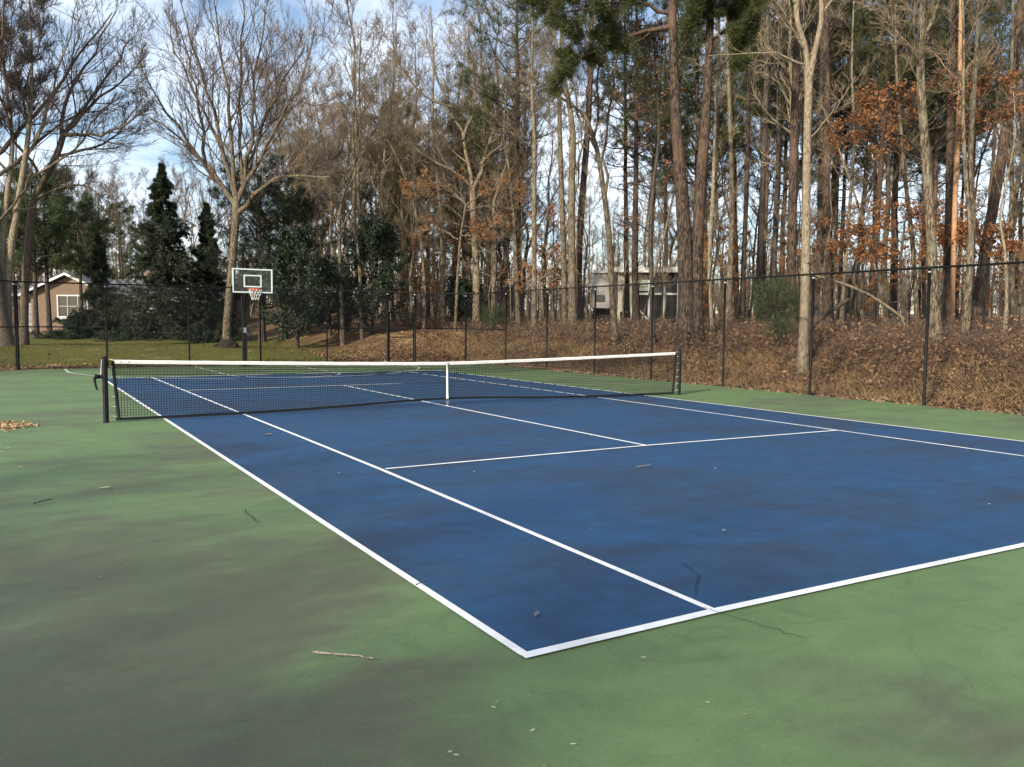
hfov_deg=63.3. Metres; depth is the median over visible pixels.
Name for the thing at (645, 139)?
pine tree
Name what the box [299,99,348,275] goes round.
bare tree
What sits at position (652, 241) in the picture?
bare sapling
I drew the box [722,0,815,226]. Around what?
pine tree
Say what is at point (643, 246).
bare tree
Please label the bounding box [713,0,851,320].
pine tree
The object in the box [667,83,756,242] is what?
bare tree
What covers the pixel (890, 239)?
oak sapling
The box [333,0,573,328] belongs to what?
forked tree
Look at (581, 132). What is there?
bare tree
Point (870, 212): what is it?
bare sapling
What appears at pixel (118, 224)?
pine tree
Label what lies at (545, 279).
oak sapling
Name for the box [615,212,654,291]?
bare sapling
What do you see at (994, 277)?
oak sapling
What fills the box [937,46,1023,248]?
bare tree
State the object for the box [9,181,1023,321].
wood
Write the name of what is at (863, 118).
leafy oak
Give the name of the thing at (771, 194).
bare sapling
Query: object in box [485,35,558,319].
bare tree
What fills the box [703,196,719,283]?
bare sapling
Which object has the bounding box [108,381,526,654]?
sideline
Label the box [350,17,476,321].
bare tree
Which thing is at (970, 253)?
lichened tree
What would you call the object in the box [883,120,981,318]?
bare tree
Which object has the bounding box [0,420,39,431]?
leaf pile
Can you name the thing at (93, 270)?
spruce tree
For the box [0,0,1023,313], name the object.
sky
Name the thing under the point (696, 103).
pine tree
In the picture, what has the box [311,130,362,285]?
bare tree
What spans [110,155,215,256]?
bare tree
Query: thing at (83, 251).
pine tree
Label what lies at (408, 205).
bare sapling
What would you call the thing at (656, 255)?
bare sapling
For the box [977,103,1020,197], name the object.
bare tree
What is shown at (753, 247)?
bare tree
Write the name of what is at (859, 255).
bare sapling
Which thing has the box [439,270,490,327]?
glossy evergreen
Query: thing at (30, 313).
garage door
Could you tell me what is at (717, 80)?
crooked tree
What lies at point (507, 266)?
oak sapling
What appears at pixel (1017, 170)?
bare sapling
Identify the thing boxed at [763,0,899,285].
pine tree
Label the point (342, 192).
bare tree
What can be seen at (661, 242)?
bare sapling
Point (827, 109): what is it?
reddish pine
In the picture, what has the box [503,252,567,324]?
leafy oak
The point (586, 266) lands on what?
bare sapling
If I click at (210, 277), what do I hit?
spruce tree
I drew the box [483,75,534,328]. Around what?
slim tree
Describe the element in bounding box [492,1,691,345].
curved tree
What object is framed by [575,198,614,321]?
bare sapling
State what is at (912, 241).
tall trunk
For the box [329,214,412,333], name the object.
glossy evergreen
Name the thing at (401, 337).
chain link gate
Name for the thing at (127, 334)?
shrub
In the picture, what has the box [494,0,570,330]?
tall trunk
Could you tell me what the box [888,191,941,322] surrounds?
bare sapling
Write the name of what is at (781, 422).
sideline
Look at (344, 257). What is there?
bare sapling
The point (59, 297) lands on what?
window
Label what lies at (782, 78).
bare tree
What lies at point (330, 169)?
bare tree
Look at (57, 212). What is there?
bare tree
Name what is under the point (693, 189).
bare sapling
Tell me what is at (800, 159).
pine tree
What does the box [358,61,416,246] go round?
bare tree
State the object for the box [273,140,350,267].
pine tree
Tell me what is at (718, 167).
bare tree
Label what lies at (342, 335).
slim tree
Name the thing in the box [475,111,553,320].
bare tree
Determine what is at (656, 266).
leaning snag
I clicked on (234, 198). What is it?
vase shaped tree
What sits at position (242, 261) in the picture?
dense pine
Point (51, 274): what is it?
bare tree
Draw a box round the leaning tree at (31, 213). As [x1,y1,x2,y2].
[0,0,166,344]
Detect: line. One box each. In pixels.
[65,366,419,378]
[343,385,643,444]
[385,430,836,468]
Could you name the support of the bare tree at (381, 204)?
on the ground at (332, 346)
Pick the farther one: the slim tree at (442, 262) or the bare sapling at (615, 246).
the bare sapling at (615, 246)
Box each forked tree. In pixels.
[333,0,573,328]
[686,0,871,373]
[856,0,945,344]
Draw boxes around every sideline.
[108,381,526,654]
[151,377,712,608]
[435,375,1022,455]
[438,370,1018,440]
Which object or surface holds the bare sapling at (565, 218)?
on the ground at (332, 346)
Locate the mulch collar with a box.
[214,339,239,347]
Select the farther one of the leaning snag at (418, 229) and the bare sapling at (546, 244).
the bare sapling at (546, 244)
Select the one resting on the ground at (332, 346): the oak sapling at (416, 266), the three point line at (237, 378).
the oak sapling at (416, 266)
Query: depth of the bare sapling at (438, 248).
53.83 m
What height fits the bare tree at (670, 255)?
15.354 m
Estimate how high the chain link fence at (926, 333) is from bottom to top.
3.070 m
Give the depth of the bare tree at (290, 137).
61.97 m
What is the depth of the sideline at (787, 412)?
16.05 m
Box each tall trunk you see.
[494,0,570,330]
[522,10,624,329]
[524,6,582,328]
[702,12,758,326]
[871,1,956,333]
[972,0,1023,331]
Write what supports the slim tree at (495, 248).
on the ground at (332, 346)
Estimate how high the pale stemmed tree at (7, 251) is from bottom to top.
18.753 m
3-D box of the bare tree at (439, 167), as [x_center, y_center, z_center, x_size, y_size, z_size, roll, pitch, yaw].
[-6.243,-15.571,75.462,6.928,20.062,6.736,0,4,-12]
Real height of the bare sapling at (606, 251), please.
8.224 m
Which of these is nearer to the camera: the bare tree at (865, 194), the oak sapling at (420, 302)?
the bare tree at (865, 194)
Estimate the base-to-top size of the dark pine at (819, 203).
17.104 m
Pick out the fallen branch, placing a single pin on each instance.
(879, 301)
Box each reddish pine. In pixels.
[738,12,777,328]
[778,0,837,329]
[799,0,870,326]
[926,0,992,323]
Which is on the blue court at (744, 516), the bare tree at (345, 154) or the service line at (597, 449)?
the service line at (597, 449)
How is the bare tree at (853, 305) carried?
on the ground at (332, 346)
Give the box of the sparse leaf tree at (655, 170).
[608,13,688,346]
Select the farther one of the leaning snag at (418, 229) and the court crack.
the leaning snag at (418, 229)
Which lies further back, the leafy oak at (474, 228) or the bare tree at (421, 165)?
the bare tree at (421, 165)
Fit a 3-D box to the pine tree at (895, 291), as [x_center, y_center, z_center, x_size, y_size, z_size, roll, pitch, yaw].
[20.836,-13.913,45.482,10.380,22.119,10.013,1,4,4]
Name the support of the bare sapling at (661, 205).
on the ground at (332, 346)
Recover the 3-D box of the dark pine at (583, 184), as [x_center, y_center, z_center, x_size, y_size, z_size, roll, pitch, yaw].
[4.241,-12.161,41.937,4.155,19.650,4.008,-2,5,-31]
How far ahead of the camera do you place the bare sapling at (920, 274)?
46.76 m
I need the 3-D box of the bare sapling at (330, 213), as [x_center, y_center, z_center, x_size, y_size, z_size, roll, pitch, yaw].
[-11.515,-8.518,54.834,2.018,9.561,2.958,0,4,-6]
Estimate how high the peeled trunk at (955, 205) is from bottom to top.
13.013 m
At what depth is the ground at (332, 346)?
36.59 m
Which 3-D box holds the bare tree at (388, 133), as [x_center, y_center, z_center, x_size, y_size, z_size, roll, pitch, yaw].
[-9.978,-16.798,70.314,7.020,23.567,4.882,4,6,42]
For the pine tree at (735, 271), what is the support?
on the ground at (332, 346)
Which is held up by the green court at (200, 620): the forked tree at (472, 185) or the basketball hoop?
the basketball hoop
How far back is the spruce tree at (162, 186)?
46.98 m
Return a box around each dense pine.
[187,150,312,341]
[228,173,337,338]
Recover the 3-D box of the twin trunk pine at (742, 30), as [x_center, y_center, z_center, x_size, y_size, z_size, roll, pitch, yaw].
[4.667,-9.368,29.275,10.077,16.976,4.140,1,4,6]
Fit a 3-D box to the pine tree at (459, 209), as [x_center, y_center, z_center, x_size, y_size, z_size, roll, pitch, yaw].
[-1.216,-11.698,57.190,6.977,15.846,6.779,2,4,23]
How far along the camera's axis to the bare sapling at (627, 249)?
39.99 m
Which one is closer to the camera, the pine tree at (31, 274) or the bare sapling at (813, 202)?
the bare sapling at (813, 202)
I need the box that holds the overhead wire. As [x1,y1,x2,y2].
[38,0,277,89]
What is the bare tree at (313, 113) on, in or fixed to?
on the ground at (332, 346)
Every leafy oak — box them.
[399,163,540,331]
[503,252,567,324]
[822,56,1023,194]
[827,197,956,324]
[947,214,1023,330]
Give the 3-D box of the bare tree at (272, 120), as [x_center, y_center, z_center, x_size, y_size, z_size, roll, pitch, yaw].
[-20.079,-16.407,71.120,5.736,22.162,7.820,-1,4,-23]
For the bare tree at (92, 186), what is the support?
on the ground at (332, 346)
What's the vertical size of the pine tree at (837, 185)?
19.239 m
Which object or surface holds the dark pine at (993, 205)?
on the ground at (332, 346)
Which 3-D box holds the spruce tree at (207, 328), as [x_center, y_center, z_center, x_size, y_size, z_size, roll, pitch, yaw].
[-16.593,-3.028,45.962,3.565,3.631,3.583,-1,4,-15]
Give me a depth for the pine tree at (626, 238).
45.48 m
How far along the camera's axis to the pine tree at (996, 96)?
37.51 m
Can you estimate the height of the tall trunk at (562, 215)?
21.372 m
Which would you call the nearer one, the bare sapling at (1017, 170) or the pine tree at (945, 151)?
the bare sapling at (1017, 170)
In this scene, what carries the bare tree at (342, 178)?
on the ground at (332, 346)
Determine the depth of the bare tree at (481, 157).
67.91 m
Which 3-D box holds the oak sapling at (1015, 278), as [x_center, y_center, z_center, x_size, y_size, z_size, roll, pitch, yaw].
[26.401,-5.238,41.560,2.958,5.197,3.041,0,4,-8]
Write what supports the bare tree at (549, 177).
on the ground at (332, 346)
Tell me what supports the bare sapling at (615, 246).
on the ground at (332, 346)
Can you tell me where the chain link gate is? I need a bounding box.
[389,312,413,361]
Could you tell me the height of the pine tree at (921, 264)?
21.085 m
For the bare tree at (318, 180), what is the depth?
56.86 m
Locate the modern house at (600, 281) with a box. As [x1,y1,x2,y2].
[592,267,677,324]
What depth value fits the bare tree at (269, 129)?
59.56 m
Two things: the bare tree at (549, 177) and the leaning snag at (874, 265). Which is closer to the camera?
the leaning snag at (874, 265)
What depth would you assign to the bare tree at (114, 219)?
80.95 m
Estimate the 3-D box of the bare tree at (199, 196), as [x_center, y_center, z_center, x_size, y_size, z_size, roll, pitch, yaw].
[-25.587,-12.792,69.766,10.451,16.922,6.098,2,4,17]
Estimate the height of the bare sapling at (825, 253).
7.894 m
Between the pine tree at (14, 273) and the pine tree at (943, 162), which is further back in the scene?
the pine tree at (14, 273)
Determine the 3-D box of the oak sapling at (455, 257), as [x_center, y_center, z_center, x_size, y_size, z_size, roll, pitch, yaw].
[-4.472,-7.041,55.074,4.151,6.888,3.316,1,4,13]
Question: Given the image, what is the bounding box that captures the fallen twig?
[312,651,373,658]
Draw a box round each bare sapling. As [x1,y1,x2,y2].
[308,181,337,331]
[325,184,350,265]
[333,216,368,321]
[343,199,379,284]
[377,179,410,284]
[397,182,433,308]
[412,183,452,327]
[416,183,466,319]
[426,197,460,288]
[437,218,460,314]
[455,187,509,277]
[456,190,491,273]
[459,168,521,330]
[468,210,499,306]
[487,162,544,324]
[537,197,567,320]
[539,216,566,320]
[555,188,582,271]
[556,163,613,338]
[556,189,604,279]
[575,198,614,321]
[583,168,631,282]
[590,220,623,273]
[593,181,648,283]
[593,190,642,314]
[603,219,621,268]
[612,187,648,321]
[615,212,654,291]
[633,179,677,321]
[637,174,677,322]
[638,189,668,286]
[638,209,672,293]
[647,180,690,319]
[689,126,739,328]
[690,184,726,282]
[703,181,753,320]
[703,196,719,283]
[714,176,755,284]
[740,174,787,323]
[763,122,841,306]
[770,128,831,272]
[802,135,861,327]
[810,165,846,276]
[833,172,892,317]
[840,192,874,321]
[847,197,873,321]
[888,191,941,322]
[907,207,942,319]
[975,127,1023,316]
[1000,176,1023,272]
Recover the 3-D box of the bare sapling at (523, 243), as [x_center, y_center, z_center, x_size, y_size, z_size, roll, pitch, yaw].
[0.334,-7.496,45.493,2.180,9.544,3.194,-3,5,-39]
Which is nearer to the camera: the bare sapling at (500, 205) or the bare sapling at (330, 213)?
the bare sapling at (500, 205)
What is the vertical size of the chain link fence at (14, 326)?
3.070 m
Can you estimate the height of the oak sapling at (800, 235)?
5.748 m
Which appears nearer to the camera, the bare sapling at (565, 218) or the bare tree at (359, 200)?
the bare tree at (359, 200)
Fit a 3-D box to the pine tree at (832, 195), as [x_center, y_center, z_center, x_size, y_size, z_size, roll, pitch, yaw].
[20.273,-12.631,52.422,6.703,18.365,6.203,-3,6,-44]
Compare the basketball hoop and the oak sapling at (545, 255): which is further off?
the oak sapling at (545, 255)
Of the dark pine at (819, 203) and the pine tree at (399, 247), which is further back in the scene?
the pine tree at (399, 247)
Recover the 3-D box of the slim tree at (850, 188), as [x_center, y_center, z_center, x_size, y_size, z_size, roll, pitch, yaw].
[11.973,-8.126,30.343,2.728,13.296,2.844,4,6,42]
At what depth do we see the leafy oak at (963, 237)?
26.95 m
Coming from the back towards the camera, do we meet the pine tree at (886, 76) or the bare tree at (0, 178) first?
the bare tree at (0, 178)
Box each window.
[57,295,88,317]
[596,295,604,301]
[639,274,648,290]
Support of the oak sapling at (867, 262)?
on the ground at (332, 346)
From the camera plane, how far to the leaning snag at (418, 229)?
43.95 m
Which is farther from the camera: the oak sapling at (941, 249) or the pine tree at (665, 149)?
the pine tree at (665, 149)
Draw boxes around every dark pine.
[566,0,631,324]
[737,2,801,326]
[746,0,816,325]
[779,1,844,318]
[972,0,1023,328]
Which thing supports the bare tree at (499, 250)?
on the ground at (332, 346)
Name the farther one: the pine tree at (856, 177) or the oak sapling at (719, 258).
the pine tree at (856, 177)
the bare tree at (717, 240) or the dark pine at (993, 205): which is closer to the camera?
the dark pine at (993, 205)
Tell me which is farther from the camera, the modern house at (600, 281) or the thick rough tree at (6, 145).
the modern house at (600, 281)
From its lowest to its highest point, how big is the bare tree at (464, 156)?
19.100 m
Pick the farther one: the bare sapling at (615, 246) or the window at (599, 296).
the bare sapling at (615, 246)
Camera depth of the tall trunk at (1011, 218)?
26.95 m
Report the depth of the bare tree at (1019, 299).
46.97 m
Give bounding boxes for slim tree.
[316,25,386,338]
[331,12,394,345]
[389,0,468,327]
[481,104,531,324]
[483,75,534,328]
[798,0,881,332]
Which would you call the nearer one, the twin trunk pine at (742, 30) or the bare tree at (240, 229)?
the twin trunk pine at (742, 30)
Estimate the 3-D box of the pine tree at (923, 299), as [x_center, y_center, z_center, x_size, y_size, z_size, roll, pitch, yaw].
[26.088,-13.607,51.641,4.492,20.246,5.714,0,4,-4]
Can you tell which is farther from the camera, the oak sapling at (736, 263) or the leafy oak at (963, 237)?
the oak sapling at (736, 263)
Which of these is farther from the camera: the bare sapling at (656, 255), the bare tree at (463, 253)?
the bare tree at (463, 253)
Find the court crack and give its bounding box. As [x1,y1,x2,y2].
[704,607,803,637]
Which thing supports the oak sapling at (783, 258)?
on the ground at (332, 346)
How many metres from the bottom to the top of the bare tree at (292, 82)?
20.712 m
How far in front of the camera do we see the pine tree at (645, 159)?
56.41 m
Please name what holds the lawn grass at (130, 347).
on the ground at (332, 346)
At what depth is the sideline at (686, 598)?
6.94 m
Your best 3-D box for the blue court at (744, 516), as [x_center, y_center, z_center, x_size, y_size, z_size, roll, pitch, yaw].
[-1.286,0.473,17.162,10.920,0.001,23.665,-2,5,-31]
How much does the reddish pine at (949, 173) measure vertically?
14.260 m
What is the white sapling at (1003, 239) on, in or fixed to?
on the ground at (332, 346)
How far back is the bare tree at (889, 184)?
42.40 m
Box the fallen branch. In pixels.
[811,261,905,334]
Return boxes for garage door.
[29,307,31,330]
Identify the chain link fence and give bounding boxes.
[0,279,17,369]
[15,280,466,369]
[466,261,1023,412]
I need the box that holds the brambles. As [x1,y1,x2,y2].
[478,315,1023,408]
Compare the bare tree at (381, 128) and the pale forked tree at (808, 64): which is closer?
the pale forked tree at (808, 64)
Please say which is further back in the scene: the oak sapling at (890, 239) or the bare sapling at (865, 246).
the bare sapling at (865, 246)
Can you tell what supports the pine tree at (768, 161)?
on the ground at (332, 346)
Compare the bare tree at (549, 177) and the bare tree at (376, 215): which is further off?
the bare tree at (549, 177)
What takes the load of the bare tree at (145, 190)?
on the ground at (332, 346)
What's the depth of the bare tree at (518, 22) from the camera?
46.01 m
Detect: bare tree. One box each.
[0,131,40,222]
[0,149,103,277]
[42,162,79,275]
[56,143,149,256]
[71,167,102,254]
[87,176,143,275]
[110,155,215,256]
[116,184,160,254]
[157,135,259,270]
[199,121,256,252]
[209,34,357,334]
[218,164,253,267]
[240,40,334,317]
[241,62,344,285]
[244,58,311,220]
[251,15,351,320]
[261,68,381,320]
[267,99,352,259]
[284,99,352,258]
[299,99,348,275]
[301,28,404,320]
[305,0,413,325]
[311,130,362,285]
[313,108,380,295]
[318,94,404,320]
[332,88,385,262]
[335,0,442,325]
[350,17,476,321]
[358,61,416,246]
[361,46,468,327]
[369,40,424,318]
[382,82,436,319]
[411,107,465,258]
[417,15,501,314]
[422,61,496,273]
[425,43,529,277]
[430,0,546,317]
[445,90,527,243]
[452,62,508,295]
[462,3,557,321]
[466,129,538,316]
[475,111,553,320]
[479,182,525,298]
[485,17,551,318]
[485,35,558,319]
[519,126,568,320]
[523,6,633,325]
[524,100,580,317]
[548,139,605,315]
[618,83,675,266]
[639,142,710,266]
[650,172,714,238]
[653,0,802,321]
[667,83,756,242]
[681,51,768,296]
[688,143,744,301]
[723,0,859,200]
[734,13,800,319]
[737,122,786,320]
[811,38,913,322]
[815,0,918,319]
[832,0,945,326]
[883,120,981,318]
[908,158,964,257]
[925,29,1023,321]
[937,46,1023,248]
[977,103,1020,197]
[1003,0,1023,323]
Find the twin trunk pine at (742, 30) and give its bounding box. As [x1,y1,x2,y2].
[503,0,771,353]
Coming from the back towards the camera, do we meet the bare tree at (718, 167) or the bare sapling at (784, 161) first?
the bare tree at (718, 167)
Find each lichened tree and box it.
[921,0,1013,341]
[933,0,1006,333]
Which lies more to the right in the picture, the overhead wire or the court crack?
the court crack
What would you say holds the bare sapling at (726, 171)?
on the ground at (332, 346)
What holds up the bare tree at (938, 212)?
on the ground at (332, 346)
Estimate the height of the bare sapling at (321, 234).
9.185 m
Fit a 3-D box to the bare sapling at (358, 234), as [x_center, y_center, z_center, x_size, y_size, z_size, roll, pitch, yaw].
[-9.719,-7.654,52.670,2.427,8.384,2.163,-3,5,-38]
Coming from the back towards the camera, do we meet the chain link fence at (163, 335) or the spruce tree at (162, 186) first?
the spruce tree at (162, 186)
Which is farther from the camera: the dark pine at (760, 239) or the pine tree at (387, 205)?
the pine tree at (387, 205)
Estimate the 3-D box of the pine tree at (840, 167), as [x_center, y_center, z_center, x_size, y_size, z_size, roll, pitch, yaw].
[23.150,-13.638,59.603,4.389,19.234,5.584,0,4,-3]
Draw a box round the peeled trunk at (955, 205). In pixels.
[925,0,987,331]
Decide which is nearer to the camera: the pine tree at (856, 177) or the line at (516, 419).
the line at (516, 419)
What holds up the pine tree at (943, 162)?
on the ground at (332, 346)
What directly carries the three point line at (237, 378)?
on the green court at (200, 620)
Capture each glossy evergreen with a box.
[251,221,345,348]
[297,255,358,335]
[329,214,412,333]
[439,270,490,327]
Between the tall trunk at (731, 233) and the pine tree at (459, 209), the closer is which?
the tall trunk at (731, 233)
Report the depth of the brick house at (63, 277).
59.93 m
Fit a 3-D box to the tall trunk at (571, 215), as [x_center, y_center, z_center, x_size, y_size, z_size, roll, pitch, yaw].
[2.961,-12.595,41.800,5.183,20.566,4.276,-2,5,-31]
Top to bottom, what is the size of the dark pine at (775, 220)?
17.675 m
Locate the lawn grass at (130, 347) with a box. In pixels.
[0,339,381,366]
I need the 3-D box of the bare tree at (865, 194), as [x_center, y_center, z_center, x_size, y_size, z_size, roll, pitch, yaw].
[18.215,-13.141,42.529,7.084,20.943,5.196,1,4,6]
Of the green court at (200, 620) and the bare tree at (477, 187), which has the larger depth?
the bare tree at (477, 187)
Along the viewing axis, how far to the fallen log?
25.95 m
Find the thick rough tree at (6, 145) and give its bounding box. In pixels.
[0,0,146,346]
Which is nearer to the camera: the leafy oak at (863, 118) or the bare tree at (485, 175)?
the leafy oak at (863, 118)
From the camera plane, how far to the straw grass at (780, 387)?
23.18 m
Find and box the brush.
[380,310,1023,368]
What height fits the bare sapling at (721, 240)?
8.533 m
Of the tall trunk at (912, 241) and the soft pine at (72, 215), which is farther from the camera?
the soft pine at (72, 215)
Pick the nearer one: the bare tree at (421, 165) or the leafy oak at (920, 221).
the leafy oak at (920, 221)
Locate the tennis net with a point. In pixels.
(246, 364)
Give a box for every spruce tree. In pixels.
[70,234,122,337]
[87,162,214,341]
[176,201,252,339]
[183,297,241,343]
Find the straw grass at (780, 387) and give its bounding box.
[429,330,1023,410]
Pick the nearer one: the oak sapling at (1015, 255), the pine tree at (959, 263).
the oak sapling at (1015, 255)
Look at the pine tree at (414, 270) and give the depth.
63.22 m
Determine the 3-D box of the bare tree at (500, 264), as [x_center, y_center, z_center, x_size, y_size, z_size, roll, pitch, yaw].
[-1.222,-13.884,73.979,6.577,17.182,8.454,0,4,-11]
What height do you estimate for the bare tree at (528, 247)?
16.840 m
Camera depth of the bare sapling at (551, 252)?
48.36 m
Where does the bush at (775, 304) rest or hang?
on the ground at (332, 346)
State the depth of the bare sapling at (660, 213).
37.51 m
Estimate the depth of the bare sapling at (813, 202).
36.13 m
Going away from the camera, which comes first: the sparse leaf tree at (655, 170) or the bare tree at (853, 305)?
the sparse leaf tree at (655, 170)
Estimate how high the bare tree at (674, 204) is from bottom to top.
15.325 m
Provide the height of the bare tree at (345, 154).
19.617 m
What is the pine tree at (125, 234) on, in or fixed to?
on the ground at (332, 346)
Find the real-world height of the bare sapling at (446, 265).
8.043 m
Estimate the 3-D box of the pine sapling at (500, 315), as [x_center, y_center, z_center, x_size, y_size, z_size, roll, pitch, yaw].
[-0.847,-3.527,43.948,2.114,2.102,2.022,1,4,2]
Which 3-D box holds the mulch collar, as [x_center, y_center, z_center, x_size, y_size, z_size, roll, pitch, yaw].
[-13.313,-1.867,38.978,1.309,0.522,1.315,-2,5,-31]
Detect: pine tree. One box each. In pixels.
[0,197,37,327]
[8,204,50,285]
[56,212,110,271]
[85,199,147,279]
[101,207,141,278]
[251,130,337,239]
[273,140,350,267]
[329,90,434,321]
[340,151,394,320]
[356,156,425,322]
[360,128,436,272]
[366,134,439,316]
[373,108,478,321]
[390,153,443,320]
[415,140,501,274]
[431,105,508,279]
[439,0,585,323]
[446,99,538,318]
[566,0,686,321]
[570,0,723,321]
[608,24,721,265]
[612,90,695,266]
[615,26,715,265]
[628,0,785,240]
[650,37,761,318]
[687,25,775,323]
[713,0,816,319]
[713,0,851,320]
[713,14,857,317]
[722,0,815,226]
[741,4,862,237]
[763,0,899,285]
[771,2,915,303]
[809,0,994,320]
[811,100,867,255]
[812,34,870,239]
[814,0,915,325]
[814,0,967,325]
[817,0,934,321]
[855,0,1023,239]
[878,22,998,254]
[891,59,993,314]
[903,18,981,323]
[916,54,985,248]
[925,0,1023,289]
[926,0,1023,323]
[927,37,1005,321]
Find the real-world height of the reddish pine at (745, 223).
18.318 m
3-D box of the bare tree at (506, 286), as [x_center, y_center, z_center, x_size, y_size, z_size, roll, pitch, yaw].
[0.159,-15.738,59.788,7.676,23.782,5.338,4,6,42]
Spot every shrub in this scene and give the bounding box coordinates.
[29,311,102,339]
[90,326,154,341]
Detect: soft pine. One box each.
[0,155,90,331]
[0,165,73,338]
[36,187,124,310]
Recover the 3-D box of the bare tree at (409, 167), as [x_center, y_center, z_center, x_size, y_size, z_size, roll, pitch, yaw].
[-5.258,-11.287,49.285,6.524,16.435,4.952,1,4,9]
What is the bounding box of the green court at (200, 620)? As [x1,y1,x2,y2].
[0,364,1023,766]
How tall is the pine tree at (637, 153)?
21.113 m
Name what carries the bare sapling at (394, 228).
on the ground at (332, 346)
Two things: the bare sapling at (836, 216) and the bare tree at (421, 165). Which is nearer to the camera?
the bare sapling at (836, 216)
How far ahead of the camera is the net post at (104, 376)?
13.91 m
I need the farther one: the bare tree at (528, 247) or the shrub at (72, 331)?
the bare tree at (528, 247)
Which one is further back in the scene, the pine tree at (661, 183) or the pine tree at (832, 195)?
the pine tree at (661, 183)
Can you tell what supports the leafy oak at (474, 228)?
on the ground at (332, 346)
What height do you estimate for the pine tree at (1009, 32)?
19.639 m
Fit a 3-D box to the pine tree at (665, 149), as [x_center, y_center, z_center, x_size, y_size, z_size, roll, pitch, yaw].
[13.478,-13.583,57.234,9.355,19.644,7.723,-2,5,-27]
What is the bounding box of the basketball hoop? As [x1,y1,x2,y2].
[231,268,273,365]
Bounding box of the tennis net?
[100,352,678,420]
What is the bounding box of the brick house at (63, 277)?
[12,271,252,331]
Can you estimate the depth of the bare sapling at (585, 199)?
34.39 m
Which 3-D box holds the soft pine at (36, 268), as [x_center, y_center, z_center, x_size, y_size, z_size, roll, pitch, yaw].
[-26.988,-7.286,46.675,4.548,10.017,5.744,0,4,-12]
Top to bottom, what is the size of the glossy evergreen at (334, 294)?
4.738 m
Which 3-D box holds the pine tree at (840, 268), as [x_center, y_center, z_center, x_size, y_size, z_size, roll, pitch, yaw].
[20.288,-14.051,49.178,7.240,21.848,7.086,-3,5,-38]
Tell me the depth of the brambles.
23.22 m
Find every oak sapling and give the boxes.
[395,236,439,320]
[413,233,456,317]
[415,226,471,313]
[480,245,513,304]
[523,243,567,320]
[526,205,575,326]
[703,219,753,317]
[720,224,765,323]
[776,214,837,287]
[776,226,810,313]
[780,212,841,314]
[796,200,879,321]
[832,210,911,304]
[857,196,927,321]
[900,198,982,310]
[907,190,995,309]
[956,235,1018,295]
[975,219,1023,321]
[996,238,1023,296]
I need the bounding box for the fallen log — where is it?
[813,298,849,336]
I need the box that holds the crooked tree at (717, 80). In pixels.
[692,1,733,328]
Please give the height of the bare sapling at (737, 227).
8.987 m
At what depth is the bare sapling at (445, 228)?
52.22 m
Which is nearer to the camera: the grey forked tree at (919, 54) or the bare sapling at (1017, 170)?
the grey forked tree at (919, 54)
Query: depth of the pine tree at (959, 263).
59.36 m
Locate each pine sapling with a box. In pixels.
[478,304,511,330]
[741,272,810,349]
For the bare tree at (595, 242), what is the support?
on the ground at (332, 346)
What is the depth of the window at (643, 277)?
56.08 m
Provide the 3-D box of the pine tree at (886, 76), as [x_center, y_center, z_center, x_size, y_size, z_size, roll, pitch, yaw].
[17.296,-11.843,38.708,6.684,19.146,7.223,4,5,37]
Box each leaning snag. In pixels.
[358,115,436,327]
[639,134,695,326]
[812,105,889,325]
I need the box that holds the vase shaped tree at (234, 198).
[108,0,355,339]
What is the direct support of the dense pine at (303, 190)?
on the ground at (332, 346)
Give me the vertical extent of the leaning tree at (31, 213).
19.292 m
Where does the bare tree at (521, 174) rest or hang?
on the ground at (332, 346)
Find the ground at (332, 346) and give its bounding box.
[0,305,1023,412]
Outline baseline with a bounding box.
[519,543,1023,657]
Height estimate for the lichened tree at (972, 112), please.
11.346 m
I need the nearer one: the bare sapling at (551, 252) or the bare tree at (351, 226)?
the bare sapling at (551, 252)
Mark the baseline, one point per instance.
(548, 649)
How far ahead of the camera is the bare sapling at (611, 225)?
45.92 m
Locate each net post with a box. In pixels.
[93,356,109,422]
[677,349,681,394]
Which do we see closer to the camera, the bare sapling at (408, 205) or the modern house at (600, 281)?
the bare sapling at (408, 205)
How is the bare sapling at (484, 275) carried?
on the ground at (332, 346)
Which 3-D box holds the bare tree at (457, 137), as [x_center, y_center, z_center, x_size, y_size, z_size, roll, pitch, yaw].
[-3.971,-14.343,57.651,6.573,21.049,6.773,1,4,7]
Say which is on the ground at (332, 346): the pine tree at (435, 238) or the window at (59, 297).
the pine tree at (435, 238)
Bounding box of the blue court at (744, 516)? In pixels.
[108,370,1023,650]
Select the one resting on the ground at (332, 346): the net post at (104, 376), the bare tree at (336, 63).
the bare tree at (336, 63)
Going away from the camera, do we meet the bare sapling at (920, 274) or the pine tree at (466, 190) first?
the bare sapling at (920, 274)
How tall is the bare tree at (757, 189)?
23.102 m
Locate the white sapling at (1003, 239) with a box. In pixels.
[982,79,1023,337]
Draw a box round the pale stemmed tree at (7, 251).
[0,0,160,330]
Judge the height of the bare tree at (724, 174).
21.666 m
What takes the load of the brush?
on the ground at (332, 346)
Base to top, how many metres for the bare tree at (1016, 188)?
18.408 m
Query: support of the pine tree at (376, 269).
on the ground at (332, 346)
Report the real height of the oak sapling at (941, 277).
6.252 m
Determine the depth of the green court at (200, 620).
4.39 m
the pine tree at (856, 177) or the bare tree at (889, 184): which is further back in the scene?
the pine tree at (856, 177)
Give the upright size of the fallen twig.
0.019 m
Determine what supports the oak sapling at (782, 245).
on the ground at (332, 346)
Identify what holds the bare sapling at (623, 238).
on the ground at (332, 346)

